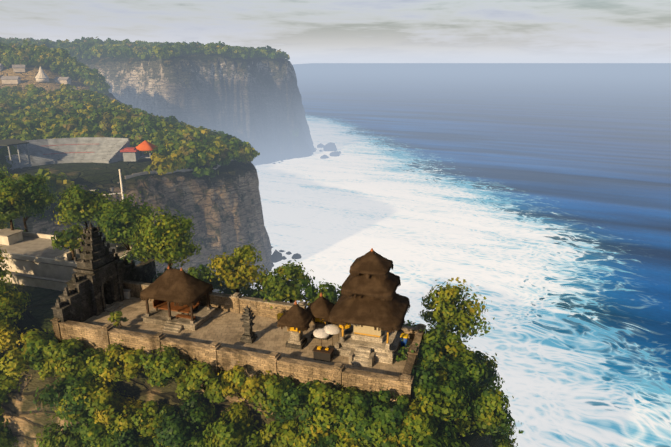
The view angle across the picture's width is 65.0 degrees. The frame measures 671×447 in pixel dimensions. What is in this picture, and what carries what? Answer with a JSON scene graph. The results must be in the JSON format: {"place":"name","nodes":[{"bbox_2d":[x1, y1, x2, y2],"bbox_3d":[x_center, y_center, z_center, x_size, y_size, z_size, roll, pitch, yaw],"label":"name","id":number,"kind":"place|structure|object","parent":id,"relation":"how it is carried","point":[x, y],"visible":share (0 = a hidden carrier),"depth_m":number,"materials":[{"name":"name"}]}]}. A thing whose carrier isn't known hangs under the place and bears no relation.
{"place":"outdoors","nodes":[
{"label":"outdoors","id":0,"kind":"place"},
{"bbox_2d":[0,53,492,446],"bbox_3d":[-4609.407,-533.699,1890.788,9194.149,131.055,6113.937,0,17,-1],"label":"terrain","id":1,"kind":"structure","parent":0,"point":[256,104],"depth_m":239.73,"materials":[{"name":"grey stone"}]},
{"bbox_2d":[0,219,25,231],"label":"foliage trees","id":2,"kind":"object","parent":1,"relation":"on","point":[7,224],"visible":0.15,"depth_m":92.36,"materials":[{"name":"green plant"}]},
{"bbox_2d":[0,64,76,89],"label":"houses","id":3,"kind":"structure","parent":1,"relation":"on","point":[17,79],"depth_m":366.34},
{"bbox_2d":[35,66,48,81],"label":"resort tents","id":4,"kind":"object","parent":1,"relation":"on","point":[41,76],"visible":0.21,"depth_m":360.72,"materials":[{"name":"fabric"}]},
{"bbox_2d":[0,137,138,169],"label":"amphitheatre stands","id":5,"kind":"object","parent":1,"relation":"on","point":[31,153],"visible":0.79,"depth_m":217.14,"materials":[{"name":"concrete"}]},
{"bbox_2d":[0,228,144,298],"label":"terrace house","id":6,"kind":"structure","parent":1,"relation":"on","point":[35,260],"depth_m":70.11,"materials":[{"name":"concrete"}]},
{"bbox_2d":[51,222,139,321],"bbox_3d":[-26.788,4.790,59.784,3.525,10.300,12.620,5,18,16],"label":"temple gate","id":7,"kind":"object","parent":1,"relation":"on","point":[100,275],"visible":0.96,"depth_m":58.47,"materials":[{"name":"grey stone"}]},
{"bbox_2d":[91,169,123,201],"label":"pole","id":8,"kind":"object","parent":1,"relation":"on","point":[120,185],"visible":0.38,"depth_m":115.47,"materials":[{"name":"white metal"}]},
{"bbox_2d":[136,258,156,282],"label":"gate side walls","id":9,"kind":"structure","parent":1,"relation":"on","point":[147,272],"depth_m":68.39,"materials":[{"name":"grey stone"}]},
{"bbox_2d":[136,140,157,157],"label":"pavilion","id":10,"kind":"structure","parent":1,"relation":"on","point":[145,145],"depth_m":217.31,"materials":[{"name":"concrete"}]},
{"bbox_2d":[0,36,299,199],"bbox_3d":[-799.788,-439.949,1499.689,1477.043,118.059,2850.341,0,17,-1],"label":"far foliage trees","id":11,"kind":"object","parent":1,"relation":"on","point":[30,112],"visible":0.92,"depth_m":264.48,"materials":[{"name":"green plant"}]},
{"bbox_2d":[110,159,235,191],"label":"cliff-edge wall","id":12,"kind":"structure","parent":1,"relation":"on","point":[151,172],"depth_m":204.82,"materials":[{"name":"grey stone"}]},
{"bbox_2d":[5,201,449,443],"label":"tree trunks","id":13,"kind":"object","parent":1,"relation":"on","point":[72,251],"visible":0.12,"depth_m":69.50,"materials":[{"name":"brown plant"}]},
{"bbox_2d":[0,167,523,446],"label":"trees","id":14,"kind":"object","parent":13,"relation":"attached to","point":[460,372],"visible":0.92,"depth_m":50.51,"materials":[{"name":"green plant"}]},
{"bbox_2d":[50,317,413,405],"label":"retaining wall","id":15,"kind":"structure","parent":1,"relation":"on","point":[217,357],"depth_m":49.80,"materials":[{"name":"stone"}]},
{"bbox_2d":[123,280,425,339],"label":"wall","id":16,"kind":"structure","parent":1,"relation":"on","point":[235,302],"depth_m":59.15,"materials":[{"name":"stone"}]},
{"bbox_2d":[271,142,340,262],"bbox_3d":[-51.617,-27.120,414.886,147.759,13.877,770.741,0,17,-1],"label":"sea rocks","id":17,"kind":"object","parent":1,"relation":"on","point":[276,255],"visible":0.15,"depth_m":558.81,"materials":[{"name":"grey stone"}]},
{"bbox_2d":[397,324,425,395],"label":"retaining wall","id":18,"kind":"structure","parent":1,"relation":"on","point":[412,359],"depth_m":48.97,"materials":[{"name":"stone"}]},
{"bbox_2d":[82,297,413,376],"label":"courtyard paving","id":19,"kind":"structure","parent":0,"point":[224,328],"depth_m":54.99,"materials":[{"name":"stone"}]},
{"bbox_2d":[140,266,215,332],"bbox_3d":[-17.375,7.666,57.523,6.986,6.222,5.645,5,18,17],"label":"thatched pavilion","id":20,"kind":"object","parent":19,"relation":"on","point":[176,295],"visible":1,"depth_m":56.45,"materials":[{"name":"plant"}]},
{"bbox_2d":[240,305,256,343],"bbox_3d":[-8.865,10.012,53.375,1.300,3.960,1.300,5,18,16],"label":"stone shrine","id":21,"kind":"object","parent":19,"relation":"on","point":[249,335],"visible":1,"depth_m":53.20,"materials":[{"name":"grey stone"}]},
{"bbox_2d":[277,300,314,349],"bbox_3d":[-3.913,9.848,52.385,3.315,4.854,3.280,5,18,16],"label":"shrine","id":22,"kind":"object","parent":19,"relation":"on","point":[296,319],"visible":0.98,"depth_m":51.59,"materials":[{"name":"plant"}]},
{"bbox_2d":[306,293,334,339],"bbox_3d":[-1.453,9.305,54.158,3.315,4.854,3.280,5,18,16],"label":"shrine","id":23,"kind":"object","parent":19,"relation":"on","point":[320,308],"visible":0.71,"depth_m":53.23,"materials":[{"name":"plant"}]},
{"bbox_2d":[313,327,329,345],"bbox_3d":[-1.349,11.280,51.214,1.619,2.800,1.624,0,17,-1],"label":"white umbrella","id":24,"kind":"object","parent":19,"relation":"on","point":[321,333],"visible":0.73,"depth_m":50.56,"materials":[{"name":"fabric"}]},
{"bbox_2d":[312,345,333,361],"bbox_3d":[-1.168,12.396,50.401,1.850,1.140,1.000,5,18,16],"label":"altar table","id":25,"kind":"object","parent":19,"relation":"on","point":[321,353],"visible":1,"depth_m":50.10,"materials":[{"name":"wood"}]},
{"bbox_2d":[324,324,340,350],"bbox_3d":[-0.312,11.070,51.470,1.720,3.050,1.726,0,17,-1],"label":"white umbrella","id":26,"kind":"object","parent":19,"relation":"on","point":[331,329],"visible":0.88,"depth_m":50.84,"materials":[{"name":"fabric"}]},
{"bbox_2d":[339,323,350,328],"bbox_3d":[0.916,10.831,51.655,1.214,3.400,1.218,0,17,-1],"label":"cloth","id":27,"kind":"object","parent":19,"relation":"on","point":[347,326],"visible":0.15,"depth_m":50.91,"materials":[{"name":"fabric"}]},
{"bbox_2d":[329,248,409,367],"bbox_3d":[3.412,7.322,51.217,7.159,10.387,7.540,5,18,17],"label":"tiered shrine","id":28,"kind":"object","parent":19,"relation":"on","point":[371,306],"visible":1,"depth_m":49.53,"materials":[{"name":"brown plant"}]},
{"bbox_2d":[400,333,408,347],"bbox_3d":[6.854,11.672,52.515,0.769,1.288,0.864,5,18,16],"label":"blue bin","id":29,"kind":"object","parent":19,"relation":"on","point":[404,336],"visible":0.94,"depth_m":52.19,"materials":[{"name":"blue plastic"}]},
{"bbox_2d":[0,0,670,63],"label":"sky","id":30,"kind":"structure","parent":0,"point":[308,31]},
{"bbox_2d":[251,63,670,446],"bbox_3d":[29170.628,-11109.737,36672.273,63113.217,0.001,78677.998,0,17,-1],"label":"ocean water","id":31,"kind":"structure","parent":0,"point":[532,201],"depth_m":358.52,"materials":[{"name":"blue liquid"}]}
]}

